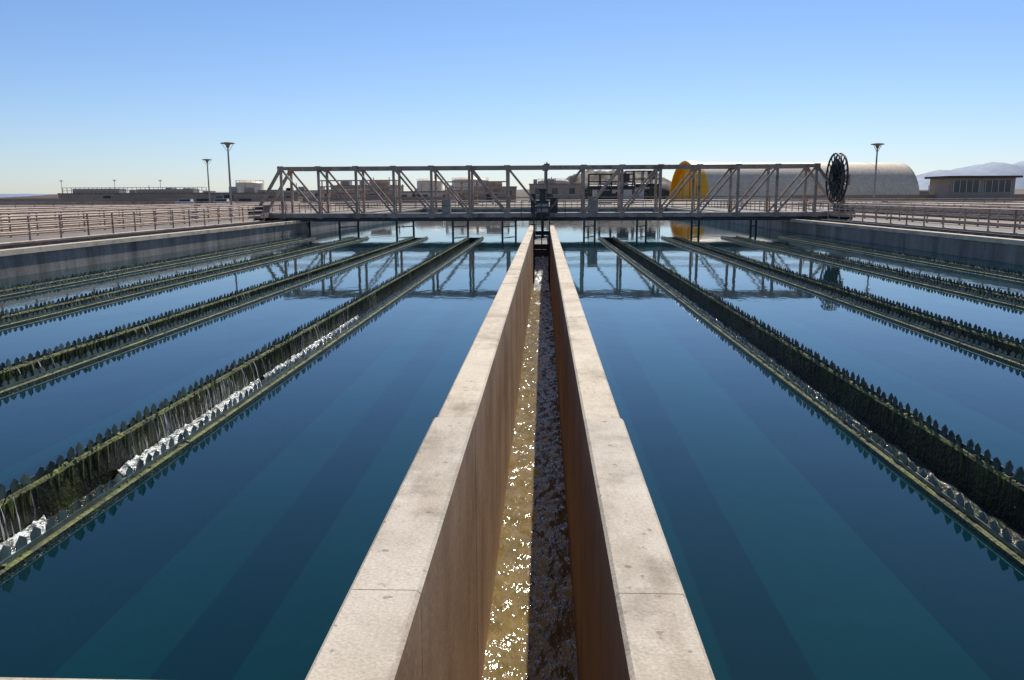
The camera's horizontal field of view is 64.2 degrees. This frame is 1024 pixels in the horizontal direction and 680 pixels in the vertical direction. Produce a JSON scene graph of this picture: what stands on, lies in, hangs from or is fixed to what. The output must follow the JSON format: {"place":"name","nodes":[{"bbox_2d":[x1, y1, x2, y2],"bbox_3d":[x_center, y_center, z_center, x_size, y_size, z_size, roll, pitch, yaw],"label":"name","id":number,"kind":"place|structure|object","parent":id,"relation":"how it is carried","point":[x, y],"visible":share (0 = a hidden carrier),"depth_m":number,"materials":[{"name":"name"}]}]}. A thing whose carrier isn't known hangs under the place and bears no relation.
{"place":"outdoors","nodes":[
{"label":"outdoors","id":0,"kind":"place"},
{"bbox_2d":[0,194,58,198],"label":"hill","id":1,"kind":"structure","parent":0,"point":[41,196],"depth_m":438.86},
{"bbox_2d":[0,677,121,679],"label":"concrete walkway","id":2,"kind":"structure","parent":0,"point":[8,678],"depth_m":3.00,"materials":[{"name":"grey concrete"}]},
{"bbox_2d":[1,209,150,214],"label":"parapet wall","id":3,"kind":"structure","parent":0,"point":[85,211],"depth_m":77.16,"materials":[{"name":"concrete"}]},
{"bbox_2d":[7,208,193,214],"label":"parapet wall","id":4,"kind":"structure","parent":0,"point":[94,211],"depth_m":66.55,"materials":[{"name":"concrete"}]},
{"bbox_2d":[0,192,228,196],"bbox_3d":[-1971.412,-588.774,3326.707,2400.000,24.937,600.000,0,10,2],"label":"mountain","id":5,"kind":"structure","parent":0,"point":[11,195],"depth_m":3192.26,"materials":[{"name":"grey stone"}]},
{"bbox_2d":[57,193,191,193],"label":"roof parapet","id":6,"kind":"structure","parent":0,"point":[124,193],"depth_m":256.84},
{"bbox_2d":[3,208,247,227],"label":"parapet wall","id":7,"kind":"structure","parent":0,"point":[113,215],"depth_m":57.65,"materials":[{"name":"concrete"}]},
{"bbox_2d":[109,188,215,192],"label":"roof units","id":8,"kind":"object","parent":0,"point":[176,188],"visible":0.27,"depth_m":260.99},
{"bbox_2d":[0,208,405,242],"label":"walkway","id":9,"kind":"structure","parent":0,"point":[26,238],"depth_m":44.30,"materials":[{"name":"concrete"}]},
{"bbox_2d":[0,206,264,245],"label":"metal railing","id":10,"kind":"object","parent":9,"relation":"on","point":[29,231],"visible":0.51,"depth_m":37.07,"materials":[{"name":"grey metal"}]},
{"bbox_2d":[0,201,385,237],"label":"metal railing","id":11,"kind":"object","parent":9,"relation":"on","point":[9,219],"visible":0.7,"depth_m":47.65,"materials":[{"name":"grey metal"}]},
{"bbox_2d":[0,208,416,249],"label":"crane rail","id":12,"kind":"object","parent":9,"relation":"on","point":[92,238],"visible":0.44,"depth_m":36.43,"materials":[{"name":"metal"}]},
{"bbox_2d":[248,162,855,236],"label":"truss bridge","id":13,"kind":"structure","parent":12,"relation":"on","point":[506,214],"depth_m":58.78,"materials":[{"name":"beige paint"}]},
{"bbox_2d":[825,153,853,216],"bbox_3d":[22.590,-10.674,56.172,1.250,4.320,3.340,0,10,2],"label":"cable reel","id":14,"kind":"object","parent":13,"relation":"attached to","point":[839,179],"visible":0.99,"depth_m":55.70,"materials":[{"name":"metal"}]},
{"bbox_2d":[283,191,330,196],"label":"walls","id":15,"kind":"structure","parent":0,"point":[313,192],"depth_m":354.92,"materials":[{"name":"paint"}]},
{"bbox_2d":[286,187,324,189],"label":"roof units","id":16,"kind":"object","parent":15,"relation":"on","point":[301,188],"visible":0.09,"depth_m":358.41},
{"bbox_2d":[331,186,403,196],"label":"walls","id":17,"kind":"structure","parent":0,"point":[381,195],"depth_m":233.14,"materials":[{"name":"beige paint"}]},
{"bbox_2d":[342,177,389,184],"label":"roof units","id":18,"kind":"object","parent":17,"relation":"on","point":[346,182],"visible":0.23,"depth_m":236.59},
{"bbox_2d":[330,185,403,186],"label":"roof parapet","id":19,"kind":"structure","parent":17,"relation":"on","point":[359,185],"depth_m":232.90,"materials":[{"name":"grey concrete"}]},
{"bbox_2d":[395,192,457,201],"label":"walls","id":20,"kind":"structure","parent":0,"point":[439,194],"depth_m":216.00,"materials":[{"name":"paint"}]},
{"bbox_2d":[401,191,444,192],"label":"roof parapet","id":21,"kind":"structure","parent":20,"relation":"on","point":[421,191],"depth_m":215.79,"materials":[{"name":"grey concrete"}]},
{"bbox_2d":[401,194,448,196],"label":"windows","id":22,"kind":"structure","parent":20,"relation":"attached to","point":[413,195],"depth_m":216.12,"materials":[{"name":"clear glass"}]},
{"bbox_2d":[402,183,454,190],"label":"roof units","id":23,"kind":"object","parent":20,"relation":"on","point":[418,189],"visible":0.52,"depth_m":219.53},
{"bbox_2d":[443,189,528,199],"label":"hill","id":24,"kind":"structure","parent":0,"point":[521,193],"depth_m":400.97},
{"bbox_2d":[474,187,516,201],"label":"walls","id":25,"kind":"structure","parent":0,"point":[513,191],"depth_m":244.30,"materials":[{"name":"beige paint"}]},
{"bbox_2d":[486,190,510,201],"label":"windows","id":26,"kind":"structure","parent":25,"relation":"attached to","point":[487,195],"depth_m":244.46,"materials":[{"name":"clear glass"}]},
{"bbox_2d":[0,220,1023,679],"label":"pool water","id":27,"kind":"structure","parent":0,"point":[806,540],"depth_m":8.28,"materials":[{"name":"blue liquid"}]},
{"bbox_2d":[0,236,315,297],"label":"weir trough","id":28,"kind":"object","parent":27,"relation":"in","point":[21,288],"visible":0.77,"depth_m":29.10,"materials":[{"name":"metal"}]},
{"bbox_2d":[0,236,368,327],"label":"weir trough","id":29,"kind":"object","parent":27,"relation":"in","point":[30,313],"visible":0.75,"depth_m":23.24,"materials":[{"name":"metal"}]},
{"bbox_2d":[0,236,427,395],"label":"weir trough","id":30,"kind":"object","parent":27,"relation":"in","point":[23,372],"visible":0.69,"depth_m":16.28,"materials":[{"name":"metal"}]},
{"bbox_2d":[0,236,483,579],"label":"weir trough","id":31,"kind":"object","parent":27,"relation":"in","point":[80,485],"visible":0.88,"depth_m":9.18,"materials":[{"name":"metal"}]},
{"bbox_2d":[0,308,360,553],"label":"cascading water","id":32,"kind":"structure","parent":31,"relation":"in","point":[41,523],"depth_m":10.23,"materials":[{"name":"white liquid"}]},
{"bbox_2d":[598,236,1023,569],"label":"weir trough","id":33,"kind":"object","parent":27,"relation":"in","point":[977,491],"visible":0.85,"depth_m":9.65,"materials":[{"name":"metal"}]},
{"bbox_2d":[660,235,1023,367],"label":"weir trough","id":34,"kind":"object","parent":27,"relation":"in","point":[998,346],"visible":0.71,"depth_m":18.29,"materials":[{"name":"metal"}]},
{"bbox_2d":[720,235,1023,308],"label":"weir trough","id":35,"kind":"object","parent":27,"relation":"in","point":[1009,298],"visible":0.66,"depth_m":25.87,"materials":[{"name":"metal"}]},
{"bbox_2d":[778,235,1023,280],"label":"weir trough","id":36,"kind":"object","parent":27,"relation":"in","point":[993,271],"visible":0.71,"depth_m":32.22,"materials":[{"name":"metal"}]},
{"bbox_2d":[0,200,1023,237],"bbox_3d":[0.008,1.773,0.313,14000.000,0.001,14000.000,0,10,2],"label":"ground","id":37,"kind":"structure","parent":0,"point":[790,209],"depth_m":109.70,"materials":[{"name":"beige concrete"}]},
{"bbox_2d":[58,194,192,197],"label":"walls","id":38,"kind":"structure","parent":37,"relation":"on","point":[126,195],"depth_m":257.08,"materials":[{"name":"beige paint"}]},
{"bbox_2d":[62,187,206,192],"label":"roof railing","id":39,"kind":"object","parent":38,"relation":"on","point":[140,190],"visible":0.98,"depth_m":259.06,"materials":[{"name":"grey metal"}]},
{"bbox_2d":[0,201,299,217],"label":"metal railing","id":40,"kind":"object","parent":37,"relation":"on","point":[132,206],"visible":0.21,"depth_m":69.50,"materials":[{"name":"grey metal"}]},
{"bbox_2d":[0,202,300,231],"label":"metal railing","id":41,"kind":"object","parent":37,"relation":"on","point":[56,226],"visible":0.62,"depth_m":56.14,"materials":[{"name":"grey metal"}]},
{"bbox_2d":[174,199,194,205],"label":"parked car","id":42,"kind":"object","parent":37,"relation":"on","point":[185,201],"visible":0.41,"depth_m":177.54,"materials":[{"name":"white paint"}]},
{"bbox_2d":[0,201,387,208],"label":"metal railing","id":43,"kind":"object","parent":37,"relation":"on","point":[53,204],"visible":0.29,"depth_m":128.74,"materials":[{"name":"grey metal"}]},
{"bbox_2d":[195,199,212,204],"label":"parked car","id":44,"kind":"object","parent":37,"relation":"on","point":[202,201],"visible":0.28,"depth_m":177.38,"materials":[{"name":"metal"}]},
{"bbox_2d":[202,159,211,207],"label":"street lamp","id":45,"kind":"object","parent":37,"relation":"on","point":[206,160],"visible":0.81,"depth_m":107.47,"materials":[{"name":"metal"}]},
{"bbox_2d":[213,199,234,204],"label":"parked car","id":46,"kind":"object","parent":37,"relation":"on","point":[221,200],"visible":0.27,"depth_m":177.25,"materials":[{"name":"white paint"}]},
{"bbox_2d":[0,197,451,204],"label":"boundary wall","id":47,"kind":"structure","parent":37,"relation":"on","point":[165,200],"depth_m":215.98,"materials":[{"name":"beige paint"}]},
{"bbox_2d":[220,142,234,216],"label":"street lamp","id":48,"kind":"object","parent":37,"relation":"on","point":[227,144],"visible":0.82,"depth_m":74.41,"materials":[{"name":"metal"}]},
{"bbox_2d":[235,199,253,202],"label":"parked car","id":49,"kind":"object","parent":37,"relation":"on","point":[245,200],"visible":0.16,"depth_m":178.04,"materials":[{"name":"metal"}]},
{"bbox_2d":[235,180,263,192],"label":"water tank","id":50,"kind":"object","parent":37,"relation":"on","point":[259,185],"visible":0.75,"depth_m":235.88,"materials":[{"name":"metal"}]},
{"bbox_2d":[193,194,308,202],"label":"walls","id":51,"kind":"structure","parent":37,"relation":"on","point":[254,197],"depth_m":209.65,"materials":[{"name":"beige paint"}]},
{"bbox_2d":[192,192,308,193],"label":"roof parapet","id":52,"kind":"structure","parent":51,"relation":"on","point":[255,193],"depth_m":209.24,"materials":[{"name":"grey concrete"}]},
{"bbox_2d":[216,195,290,200],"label":"windows","id":53,"kind":"structure","parent":51,"relation":"attached to","point":[225,197],"depth_m":209.72,"materials":[{"name":"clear glass"}]},
{"bbox_2d":[229,183,296,192],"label":"roof units","id":54,"kind":"object","parent":51,"relation":"on","point":[246,189],"visible":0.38,"depth_m":212.31},
{"bbox_2d":[320,180,398,204],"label":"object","id":55,"kind":"structure","parent":37,"relation":"on","point":[379,183],"depth_m":189.16,"materials":[{"name":"beige paint"}]},
{"bbox_2d":[417,179,442,190],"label":"water tank","id":56,"kind":"object","parent":37,"relation":"on","point":[425,184],"visible":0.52,"depth_m":282.60,"materials":[{"name":"metal"}]},
{"bbox_2d":[452,177,488,189],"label":"water tank","id":57,"kind":"object","parent":37,"relation":"on","point":[457,184],"visible":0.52,"depth_m":261.10,"materials":[{"name":"metal"}]},
{"bbox_2d":[445,181,505,203],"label":"equipment rack","id":58,"kind":"object","parent":37,"relation":"on","point":[489,184],"visible":0.53,"depth_m":182.63,"materials":[{"name":"metal"}]},
{"bbox_2d":[537,178,569,183],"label":"water tank","id":59,"kind":"object","parent":37,"relation":"on","point":[558,180],"visible":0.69,"depth_m":251.97,"materials":[{"name":"metal"}]},
{"bbox_2d":[529,185,580,201],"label":"walls","id":60,"kind":"structure","parent":37,"relation":"on","point":[561,188],"depth_m":235.22,"materials":[{"name":"beige paint"}]},
{"bbox_2d":[533,177,555,183],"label":"roof units","id":61,"kind":"object","parent":60,"relation":"on","point":[551,181],"visible":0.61,"depth_m":237.81},
{"bbox_2d":[535,188,574,201],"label":"windows","id":62,"kind":"structure","parent":60,"relation":"attached to","point":[555,191],"depth_m":235.24,"materials":[{"name":"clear glass"}]},
{"bbox_2d":[529,183,580,184],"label":"roof parapet","id":63,"kind":"structure","parent":60,"relation":"on","point":[559,184],"depth_m":234.66,"materials":[{"name":"beige concrete"}]},
{"bbox_2d":[588,173,634,203],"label":"equipment rack","id":64,"kind":"object","parent":37,"relation":"on","point":[606,196],"visible":0.81,"depth_m":181.90,"materials":[{"name":"metal"}]},
{"bbox_2d":[592,189,643,202],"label":"walls","id":65,"kind":"structure","parent":37,"relation":"on","point":[627,194],"depth_m":205.83,"materials":[{"name":"paint"}]},
{"bbox_2d":[612,192,638,202],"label":"windows","id":66,"kind":"structure","parent":65,"relation":"attached to","point":[614,196],"depth_m":205.96,"materials":[{"name":"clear glass"}]},
{"bbox_2d":[580,186,666,201],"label":"shrubs","id":67,"kind":"object","parent":37,"relation":"on","point":[591,193],"visible":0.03,"depth_m":258.61,"materials":[{"name":"green plant"}]},
{"bbox_2d":[624,170,658,202],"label":"equipment rack","id":68,"kind":"object","parent":37,"relation":"on","point":[651,184],"visible":0.31,"depth_m":211.09,"materials":[{"name":"metal"}]},
{"bbox_2d":[669,161,919,200],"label":"arched hangar","id":69,"kind":"structure","parent":37,"relation":"on","point":[896,178],"depth_m":241.42,"materials":[{"name":"paint"}]},
{"bbox_2d":[871,143,884,202],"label":"street lamp","id":70,"kind":"object","parent":37,"relation":"on","point":[877,145],"visible":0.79,"depth_m":79.91,"materials":[{"name":"metal"}]},
{"bbox_2d":[791,194,1023,201],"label":"boundary wall","id":71,"kind":"structure","parent":37,"relation":"on","point":[893,198],"depth_m":203.48,"materials":[{"name":"beige paint"}]},
{"bbox_2d":[808,200,1023,220],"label":"metal railing","id":72,"kind":"object","parent":37,"relation":"on","point":[935,206],"visible":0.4,"depth_m":65.00,"materials":[{"name":"grey metal"}]},
{"bbox_2d":[856,206,1023,221],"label":"parapet wall","id":73,"kind":"structure","parent":37,"relation":"on","point":[942,212],"depth_m":64.85,"materials":[{"name":"concrete"}]},
{"bbox_2d":[0,0,1023,193],"label":"sky","id":74,"kind":"structure","parent":0,"point":[94,94],"materials":[{"name":"blue"}]},
{"bbox_2d":[482,279,577,679],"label":"channel water","id":75,"kind":"structure","parent":0,"point":[531,633],"depth_m":11.78,"materials":[{"name":"brown liquid"}]},
{"bbox_2d":[566,170,670,198],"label":"hill","id":76,"kind":"structure","parent":0,"point":[666,184],"depth_m":332.84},
{"bbox_2d":[682,207,1023,233],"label":"walkway","id":77,"kind":"structure","parent":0,"point":[940,225],"depth_m":47.85,"materials":[{"name":"concrete"}]},
{"bbox_2d":[671,207,1023,239],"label":"crane rail","id":78,"kind":"object","parent":77,"relation":"on","point":[951,231],"visible":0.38,"depth_m":40.01,"materials":[{"name":"metal"}]},
{"bbox_2d":[703,199,1023,228],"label":"metal railing","id":79,"kind":"object","parent":77,"relation":"on","point":[928,209],"visible":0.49,"depth_m":52.19,"materials":[{"name":"grey metal"}]},
{"bbox_2d":[827,204,1023,235],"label":"metal railing","id":80,"kind":"object","parent":77,"relation":"on","point":[943,220],"visible":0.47,"depth_m":39.97,"materials":[{"name":"grey metal"}]},
{"bbox_2d":[701,198,1023,206],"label":"metal railing","id":81,"kind":"object","parent":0,"point":[943,200],"visible":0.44,"depth_m":123.80,"materials":[{"name":"grey metal"}]},
{"bbox_2d":[916,161,1023,189],"bbox_3d":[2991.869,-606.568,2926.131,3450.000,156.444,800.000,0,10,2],"label":"mountain","id":82,"kind":"structure","parent":0,"point":[995,169],"depth_m":2862.88,"materials":[{"name":"grey stone"}]},
{"bbox_2d":[919,189,1023,193],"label":"hill","id":83,"kind":"structure","parent":0,"point":[1019,191],"depth_m":430.33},
{"bbox_2d":[929,178,1015,201],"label":"walls","id":84,"kind":"structure","parent":0,"point":[941,188],"depth_m":195.87,"materials":[{"name":"beige paint"}]},
{"bbox_2d":[924,175,1022,178],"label":"roof","id":85,"kind":"structure","parent":84,"relation":"on","point":[1003,176],"depth_m":193.91,"materials":[{"name":"metal"}]},
{"bbox_2d":[953,180,1012,191],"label":"windows","id":86,"kind":"structure","parent":84,"relation":"attached to","point":[975,185],"depth_m":195.33,"materials":[{"name":"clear glass"}]},
{"bbox_2d":[953,180,1011,191],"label":"mullions","id":87,"kind":"object","parent":86,"relation":"attached to","point":[985,186],"visible":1,"depth_m":195.28,"materials":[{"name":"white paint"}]},
{"label":"basin floor","id":88,"kind":"structure","parent":0,"visible":0},
{"bbox_2d":[0,208,421,278],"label":"basin wall","id":89,"kind":"structure","parent":88,"relation":"on","point":[14,262],"depth_m":35.44,"materials":[{"name":"concrete"}]},
{"bbox_2d":[305,223,532,679],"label":"channel wall","id":90,"kind":"structure","parent":88,"relation":"on","point":[417,604],"depth_m":6.03,"materials":[{"name":"concrete"}]},
{"bbox_2d":[533,201,550,290],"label":"sluice gate","id":91,"kind":"structure","parent":88,"relation":"on","point":[541,261],"depth_m":48.57,"materials":[{"name":"metal"}]},
{"bbox_2d":[422,207,665,234],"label":"basin wall","id":92,"kind":"structure","parent":88,"relation":"on","point":[629,209],"depth_m":118.47,"materials":[{"name":"concrete"}]},
{"bbox_2d":[550,223,714,679],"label":"channel wall","id":93,"kind":"structure","parent":88,"relation":"on","point":[633,618],"depth_m":5.66,"materials":[{"name":"concrete"}]},
{"bbox_2d":[666,207,1023,265],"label":"basin wall","id":94,"kind":"structure","parent":88,"relation":"on","point":[1003,250],"depth_m":39.00,"materials":[{"name":"concrete"}]},
{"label":"walkway","id":95,"kind":"structure","parent":0,"visible":0},
{"bbox_2d":[416,200,671,207],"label":"metal railing","id":96,"kind":"object","parent":95,"relation":"on","point":[486,202],"visible":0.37,"depth_m":119.59,"materials":[{"name":"grey metal"}]},
{"bbox_2d":[388,199,700,207],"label":"metal railing","id":97,"kind":"object","parent":95,"relation":"on","point":[645,201],"visible":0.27,"depth_m":123.82,"materials":[{"name":"grey metal"}]}
]}

